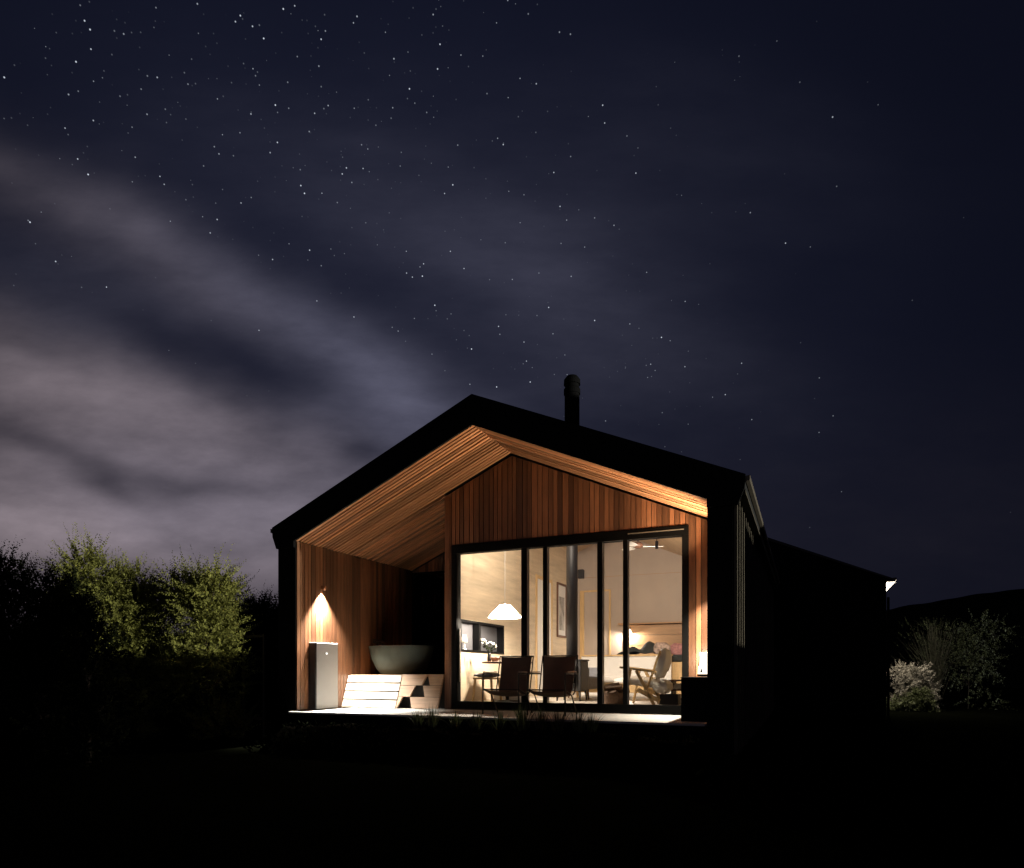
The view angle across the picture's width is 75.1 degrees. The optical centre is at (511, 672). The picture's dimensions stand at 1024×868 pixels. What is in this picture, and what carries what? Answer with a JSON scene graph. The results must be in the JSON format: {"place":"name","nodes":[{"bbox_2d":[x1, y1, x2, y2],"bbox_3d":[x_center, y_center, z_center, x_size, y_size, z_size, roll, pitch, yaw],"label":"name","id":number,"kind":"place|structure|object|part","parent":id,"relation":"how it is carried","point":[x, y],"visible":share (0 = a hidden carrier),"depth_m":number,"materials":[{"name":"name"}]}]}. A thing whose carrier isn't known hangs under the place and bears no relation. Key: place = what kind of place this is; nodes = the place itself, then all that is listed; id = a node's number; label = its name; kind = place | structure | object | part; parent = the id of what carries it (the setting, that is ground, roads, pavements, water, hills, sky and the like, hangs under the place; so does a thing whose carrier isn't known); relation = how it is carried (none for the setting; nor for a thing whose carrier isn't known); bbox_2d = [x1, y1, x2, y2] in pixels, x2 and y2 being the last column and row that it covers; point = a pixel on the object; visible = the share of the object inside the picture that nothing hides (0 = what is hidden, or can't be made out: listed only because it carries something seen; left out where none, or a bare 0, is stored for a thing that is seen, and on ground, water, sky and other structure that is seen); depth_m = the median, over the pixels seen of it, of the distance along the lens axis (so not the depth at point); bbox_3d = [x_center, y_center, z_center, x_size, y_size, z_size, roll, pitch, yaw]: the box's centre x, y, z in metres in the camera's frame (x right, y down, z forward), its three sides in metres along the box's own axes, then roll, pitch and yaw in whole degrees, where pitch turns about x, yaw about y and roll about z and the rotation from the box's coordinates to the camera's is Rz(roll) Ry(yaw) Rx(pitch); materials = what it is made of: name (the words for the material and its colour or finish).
{"place":"outdoors","nodes":[
{"label":"outdoors","id":0,"kind":"place"},
{"bbox_2d":[8,635,277,678],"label":"hill","id":1,"kind":"structure","parent":0,"point":[133,658],"depth_m":115.23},
{"bbox_2d":[0,678,1023,867],"bbox_3d":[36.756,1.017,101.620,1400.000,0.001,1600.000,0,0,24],"label":"lawn","id":2,"kind":"structure","parent":0,"point":[944,788],"depth_m":5.06,"materials":[{"name":"plant"}]},
{"bbox_2d":[0,538,66,755],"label":"shrub","id":3,"kind":"object","parent":2,"relation":"on","point":[7,573],"visible":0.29,"depth_m":8.35,"materials":[{"name":"green plant"}]},
{"bbox_2d":[0,552,107,758],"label":"shrub","id":4,"kind":"object","parent":2,"relation":"on","point":[18,643],"visible":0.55,"depth_m":7.78,"materials":[{"name":"green plant"}]},
{"bbox_2d":[27,522,139,736],"bbox_3d":[-6.637,-0.316,10.320,2.023,3.878,1.668,0,0,24],"label":"shrub","id":5,"kind":"object","parent":2,"relation":"on","point":[92,560],"visible":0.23,"depth_m":10.11,"materials":[{"name":"green plant"}]},
{"bbox_2d":[11,569,157,768],"bbox_3d":[-4.806,0.149,7.471,1.405,2.567,1.412,0,0,-19],"label":"shrub","id":6,"kind":"object","parent":2,"relation":"on","point":[85,714],"visible":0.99,"depth_m":7.34,"materials":[{"name":"green plant"}]},
{"bbox_2d":[79,538,186,741],"bbox_3d":[-5.968,-0.265,10.447,2.218,3.546,1.839,0,0,24],"label":"shrub","id":7,"kind":"object","parent":2,"relation":"on","point":[128,604],"visible":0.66,"depth_m":10.31,"materials":[{"name":"green plant"}]},
{"bbox_2d":[113,561,195,714],"bbox_3d":[-8.611,-0.791,16.122,2.755,3.929,2.359,0,0,24],"label":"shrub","id":8,"kind":"object","parent":2,"relation":"on","point":[170,625],"visible":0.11,"depth_m":16.02,"materials":[{"name":"green plant"}]},
{"bbox_2d":[132,542,274,739],"bbox_3d":[-4.719,-0.144,10.270,2.038,3.722,2.064,0,0,-24],"label":"shrub","id":9,"kind":"object","parent":2,"relation":"on","point":[199,599],"visible":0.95,"depth_m":10.07,"materials":[{"name":"green plant"}]},
{"bbox_2d":[186,592,273,718],"bbox_3d":[-6.575,-0.194,15.601,2.451,3.672,2.305,0,0,24],"label":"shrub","id":10,"kind":"object","parent":2,"relation":"on","point":[195,704],"visible":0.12,"depth_m":15.30,"materials":[{"name":"green plant"}]},
{"bbox_2d":[213,579,277,721],"bbox_3d":[-5.322,-0.223,14.198,1.834,3.508,2.120,0,0,-9],"label":"shrub","id":11,"kind":"object","parent":2,"relation":"on","point":[269,617],"visible":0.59,"depth_m":13.89,"materials":[{"name":"green plant"}]},
{"bbox_2d":[242,634,264,737],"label":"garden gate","id":12,"kind":"structure","parent":2,"relation":"on","point":[243,680],"depth_m":10.41,"materials":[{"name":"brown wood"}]},
{"bbox_2d":[289,707,706,763],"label":"deck","id":13,"kind":"structure","parent":2,"relation":"on","point":[645,724],"depth_m":8.68,"materials":[{"name":"wood"}]},
{"bbox_2d":[309,642,337,709],"bbox_3d":[-2.940,0.055,10.400,0.148,1.030,0.523,0,0,24],"label":"storage cabinet","id":14,"kind":"object","parent":13,"relation":"on","point":[323,675],"visible":1,"depth_m":10.29,"materials":[{"name":"metal"}]},
{"bbox_2d":[342,674,444,708],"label":"bath platform","id":15,"kind":"structure","parent":13,"relation":"on","point":[421,691],"depth_m":10.65,"materials":[{"name":"brown wood"}]},
{"bbox_2d":[369,645,433,674],"bbox_3d":[-1.885,-0.209,11.336,1.208,0.486,0.805,0,0,24],"label":"bathtub","id":16,"kind":"object","parent":15,"relation":"on","point":[399,659],"visible":0.94,"depth_m":11.01,"materials":[{"name":"grey ceramic"}]},
{"bbox_2d":[482,656,533,713],"bbox_3d":[-0.043,0.167,9.323,0.578,0.818,0.581,0,0,24],"label":"sling chair","id":17,"kind":"object","parent":13,"relation":"on","point":[513,677],"visible":0.91,"depth_m":9.49,"materials":[{"name":"leather"}]},
{"bbox_2d":[527,655,577,715],"bbox_3d":[0.561,0.167,9.057,0.578,0.818,0.581,0,0,24],"label":"sling chair","id":18,"kind":"object","parent":13,"relation":"on","point":[558,674],"visible":0.99,"depth_m":9.23,"materials":[{"name":"leather"}]},
{"bbox_2d":[681,677,706,721],"bbox_3d":[2.292,0.311,8.136,0.316,0.518,0.860,0,0,24],"label":"planter box","id":19,"kind":"object","parent":13,"relation":"on","point":[693,699],"visible":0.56,"depth_m":7.75,"materials":[{"name":"black paint"}]},
{"bbox_2d":[697,650,706,675],"bbox_3d":[2.396,-0.124,8.293,0.160,0.343,0.130,0,0,24],"label":"lantern","id":20,"kind":"object","parent":19,"relation":"on","point":[702,667],"visible":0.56,"depth_m":8.25,"materials":[{"name":"white glass"}]},
{"bbox_2d":[270,374,779,763],"bbox_3d":[1.434,-1.963,13.182,6.882,5.960,9.745,0,0,24],"label":"cabin","id":21,"kind":"object","parent":2,"relation":"on","point":[443,533],"visible":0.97,"depth_m":9.99,"materials":[{"name":"black paint"}]},
{"bbox_2d":[412,571,444,673],"bbox_3d":[-1.096,-0.691,12.539,1.788,2.475,0.062,0,0,24],"label":"alcove door","id":22,"kind":"structure","parent":21,"relation":"in","point":[428,588],"depth_m":12.74,"materials":[{"name":"black metal"}]},
{"bbox_2d":[462,635,466,649],"bbox_3d":[-0.769,-0.488,10.757,0.104,0.240,0.104,0,0,24],"label":"table lamp","id":23,"kind":"object","parent":21,"relation":"in","point":[464,639],"visible":0.91,"depth_m":10.72,"materials":[{"name":"paper"}]},
{"bbox_2d":[472,673,501,701],"bbox_3d":[-0.395,0.237,10.592,0.370,0.465,0.370,0,0,24],"label":"stool","id":24,"kind":"object","parent":21,"relation":"on","point":[491,677],"visible":0.62,"depth_m":10.49,"materials":[{"name":"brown wood"}]},
{"bbox_2d":[488,603,520,618],"bbox_3d":[-0.113,-1.966,10.621,0.529,2.187,0.529,0,0,24],"label":"pendant lamp","id":25,"kind":"object","parent":21,"relation":"hanging from","point":[504,611],"visible":0.97,"depth_m":10.48,"materials":[{"name":"white paint"}]},
{"bbox_2d":[482,661,531,701],"bbox_3d":[-0.077,0.146,10.704,0.820,0.642,0.820,0,0,24],"label":"dining table","id":26,"kind":"object","parent":21,"relation":"on","point":[497,662],"visible":0.48,"depth_m":10.58,"materials":[{"name":"brown wood"}]},
{"bbox_2d":[480,638,496,660],"bbox_3d":[-0.402,-0.366,10.742,0.316,0.382,0.211,0,0,-30],"label":"flower vase","id":27,"kind":"object","parent":26,"relation":"on","point":[487,647],"visible":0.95,"depth_m":10.72,"materials":[{"name":"ceramic"}]},
{"bbox_2d":[490,657,499,660],"bbox_3d":[-0.271,-0.212,10.625,0.160,0.075,0.160,0,0,24],"label":"bowl","id":28,"kind":"object","parent":26,"relation":"on","point":[494,658],"visible":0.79,"depth_m":10.57,"materials":[{"name":"ceramic"}]},
{"bbox_2d":[493,690,520,700],"bbox_3d":[-0.017,0.367,11.060,0.490,0.200,0.370,0,0,24],"label":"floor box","id":29,"kind":"object","parent":21,"relation":"on","point":[496,697],"visible":0.17,"depth_m":10.91,"materials":[{"name":"brown wood"}]},
{"bbox_2d":[536,574,552,695],"bbox_3d":[0.673,-0.758,13.870,0.019,2.450,0.940,0,0,24],"label":"inner door","id":30,"kind":"structure","parent":21,"relation":"in","point":[539,579],"depth_m":13.66,"materials":[{"name":"brown wood"}]},
{"bbox_2d":[557,582,565,637],"bbox_3d":[1.110,-1.383,14.847,0.030,1.200,0.600,0,0,24],"label":"framed picture","id":31,"kind":"object","parent":21,"relation":"attached to","point":[561,610],"visible":0.88,"depth_m":14.83,"materials":[{"name":"grey paper"}]},
{"bbox_2d":[451,525,688,713],"bbox_3d":[0.729,-0.706,9.651,3.594,2.521,0.150,0,0,24],"label":"sliding door","id":32,"kind":"structure","parent":21,"relation":"in","point":[524,545],"depth_m":9.51,"materials":[{"name":"black metal"}]},
{"bbox_2d":[556,545,588,700],"bbox_3d":[1.000,-1.288,11.101,0.470,3.515,0.434,0,0,24],"label":"wood stove","id":33,"kind":"object","parent":21,"relation":"on","point":[572,610],"visible":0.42,"depth_m":11.02,"materials":[{"name":"metal"}]},
{"bbox_3d":[0.916,0.057,10.911,0.320,0.340,0.018,0,0,24],"label":"door","id":34,"kind":"part","parent":33,"relation":"part of","materials":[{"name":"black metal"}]},
{"bbox_2d":[556,667,596,699],"bbox_3d":[1.157,0.118,11.800,0.642,0.702,0.770,0,0,24],"label":"grey armchair","id":35,"kind":"object","parent":21,"relation":"on","point":[592,677],"visible":0.16,"depth_m":11.67,"materials":[{"name":"fabric"}]},
{"bbox_2d":[578,569,583,578],"bbox_3d":[1.618,-2.307,15.594,0.120,0.200,0.142,0,0,24],"label":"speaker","id":36,"kind":"object","parent":21,"relation":"attached to","point":[580,573],"visible":0.89,"depth_m":15.54},
{"bbox_2d":[580,589,610,658],"bbox_3d":[1.941,-0.728,15.534,0.740,2.390,0.031,0,0,24],"label":"inner door","id":37,"kind":"structure","parent":21,"relation":"in","point":[588,598],"depth_m":15.56,"materials":[{"name":"brown wood"}]},
{"bbox_2d":[575,676,656,696],"bbox_3d":[1.993,0.266,12.524,1.500,0.402,0.720,0,0,24],"label":"sofa","id":38,"kind":"object","parent":21,"relation":"on","point":[608,680],"visible":0.27,"depth_m":12.22,"materials":[{"name":"white fabric"}]},
{"bbox_2d":[604,682,629,703],"bbox_3d":[1.532,0.304,9.886,0.460,0.326,0.304,0,0,24],"label":"firewood basket","id":39,"kind":"object","parent":21,"relation":"on","point":[613,693],"visible":0.73,"depth_m":9.79,"materials":[{"name":"wicker"}]},
{"bbox_2d":[622,541,662,550],"bbox_3d":[2.261,-2.451,11.837,0.786,0.462,0.765,0,0,24],"label":"ceiling fan","id":40,"kind":"object","parent":21,"relation":"hanging from","point":[637,545],"visible":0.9,"depth_m":11.85,"materials":[{"name":"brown wood"}]},
{"bbox_2d":[620,648,672,704],"bbox_3d":[2.008,0.053,9.895,0.676,0.844,0.635,0,0,24],"label":"oak armchair","id":41,"kind":"object","parent":21,"relation":"on","point":[661,668],"visible":0.89,"depth_m":9.63,"materials":[{"name":"white fabric"}]},
{"bbox_2d":[659,694,680,704],"bbox_3d":[2.327,0.392,9.809,0.280,0.150,0.240,0,0,24],"label":"crate","id":42,"kind":"object","parent":21,"relation":"on","point":[670,699],"visible":0.87,"depth_m":9.70,"materials":[{"name":"black"}]},
{"bbox_2d":[669,679,680,693],"bbox_3d":[2.740,0.287,10.173,0.640,0.360,0.340,0,0,24],"label":"shelf","id":43,"kind":"object","parent":21,"relation":"on","point":[673,681],"visible":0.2,"depth_m":10.13,"materials":[{"name":"brown wood"}]},
{"bbox_2d":[768,538,896,715],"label":"wing","id":44,"kind":"structure","parent":2,"relation":"on","point":[829,636],"depth_m":15.92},
{"bbox_2d":[886,659,942,709],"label":"shrub","id":45,"kind":"object","parent":2,"relation":"on","point":[911,677],"visible":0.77,"depth_m":17.84,"materials":[{"name":"white plant"}]},
{"bbox_2d":[886,686,942,711],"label":"shrub","id":46,"kind":"object","parent":2,"relation":"on","point":[922,703],"visible":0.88,"depth_m":17.43,"materials":[{"name":"green plant"}]},
{"bbox_2d":[893,616,978,706],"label":"broom plant","id":47,"kind":"object","parent":2,"relation":"on","point":[936,665],"visible":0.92,"depth_m":18.56,"materials":[{"name":"green plant"}]},
{"bbox_2d":[938,609,1021,710],"bbox_3d":[13.060,-0.216,18.667,2.327,3.247,1.856,0,0,24],"label":"shrub","id":48,"kind":"object","parent":2,"relation":"on","point":[973,641],"visible":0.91,"depth_m":18.60,"materials":[{"name":"green plant"}]},
{"bbox_3d":[-0.537,0.857,7.879,5.294,0.361,1.358,0,0,24],"label":"garden bed","id":49,"kind":"object","parent":2,"relation":"on","visible":0},
{"bbox_2d":[405,709,426,727],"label":"grass tuft","id":50,"kind":"object","parent":49,"relation":"on","point":[417,719],"visible":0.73,"depth_m":8.78,"materials":[{"name":"green plant"}]},
{"bbox_2d":[418,702,444,727],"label":"grass tuft","id":51,"kind":"object","parent":49,"relation":"on","point":[431,720],"visible":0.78,"depth_m":8.61,"materials":[{"name":"green plant"}]},
{"bbox_2d":[437,710,466,728],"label":"grass tuft","id":52,"kind":"object","parent":49,"relation":"on","point":[456,722],"visible":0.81,"depth_m":8.54,"materials":[{"name":"green plant"}]},
{"bbox_2d":[462,712,492,731],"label":"grass tuft","id":53,"kind":"object","parent":49,"relation":"on","point":[476,724],"visible":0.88,"depth_m":8.38,"materials":[{"name":"green plant"}]},
{"bbox_2d":[487,708,510,729],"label":"grass tuft","id":54,"kind":"object","parent":49,"relation":"on","point":[499,722],"visible":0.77,"depth_m":8.29,"materials":[{"name":"green plant"}]},
{"bbox_2d":[504,703,540,730],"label":"grass tuft","id":55,"kind":"object","parent":49,"relation":"on","point":[522,722],"visible":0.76,"depth_m":8.12,"materials":[{"name":"green plant"}]},
{"bbox_2d":[527,708,551,731],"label":"grass tuft","id":56,"kind":"object","parent":49,"relation":"on","point":[542,723],"visible":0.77,"depth_m":8.07,"materials":[{"name":"green plant"}]},
{"bbox_2d":[543,709,573,734],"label":"grass tuft","id":57,"kind":"object","parent":49,"relation":"on","point":[559,723],"visible":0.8,"depth_m":7.92,"materials":[{"name":"green plant"}]},
{"bbox_2d":[566,708,592,732],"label":"grass tuft","id":58,"kind":"object","parent":49,"relation":"on","point":[578,725],"visible":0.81,"depth_m":7.88,"materials":[{"name":"green plant"}]},
{"bbox_2d":[586,714,601,734],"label":"grass tuft","id":59,"kind":"object","parent":49,"relation":"on","point":[590,727],"visible":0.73,"depth_m":7.75,"materials":[{"name":"green plant"}]},
{"bbox_2d":[0,0,1023,636],"label":"sky","id":60,"kind":"structure","parent":0,"point":[250,250],"materials":[{"name":"blue"}]},
{"bbox_2d":[672,655,681,693],"bbox_3d":[3.440,0.052,14.094,2.964,0.830,1.340,0,0,24],"label":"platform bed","id":61,"kind":"object","parent":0,"point":[676,667],"visible":0.07,"depth_m":13.42,"materials":[{"name":"brown wood"}]},
{"bbox_2d":[616,641,654,654],"bbox_3d":[2.732,-0.508,14.220,1.000,0.324,0.500,0,0,24],"label":"blanket","id":62,"kind":"object","parent":61,"relation":"on","point":[647,647],"visible":0.62,"depth_m":14.05,"materials":[{"name":"fabric"}]},
{"bbox_2d":[654,642,669,653],"bbox_3d":[3.126,-0.482,13.882,0.340,0.325,0.140,0,-20,12],"label":"cushion","id":63,"kind":"object","parent":61,"relation":"on","point":[658,646],"visible":0.66,"depth_m":13.84,"materials":[{"name":"fabric"}]},
{"bbox_2d":[670,643,681,654],"bbox_3d":[3.486,-0.474,13.834,0.400,0.314,0.140,0,-24,32],"label":"cushion","id":64,"kind":"object","parent":61,"relation":"on","point":[675,648],"visible":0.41,"depth_m":13.81,"materials":[{"name":"pink fabric"}]},
{"bbox_2d":[673,683,680,688],"bbox_3d":[2.659,0.210,10.187,0.340,0.087,0.240,0,0,24],"label":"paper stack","id":65,"kind":"object","parent":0,"point":[677,686],"visible":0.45,"depth_m":10.12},
{"bbox_2d":[886,589,1023,687],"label":"hill","id":66,"kind":"structure","parent":0,"point":[1009,604],"depth_m":53.07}
]}

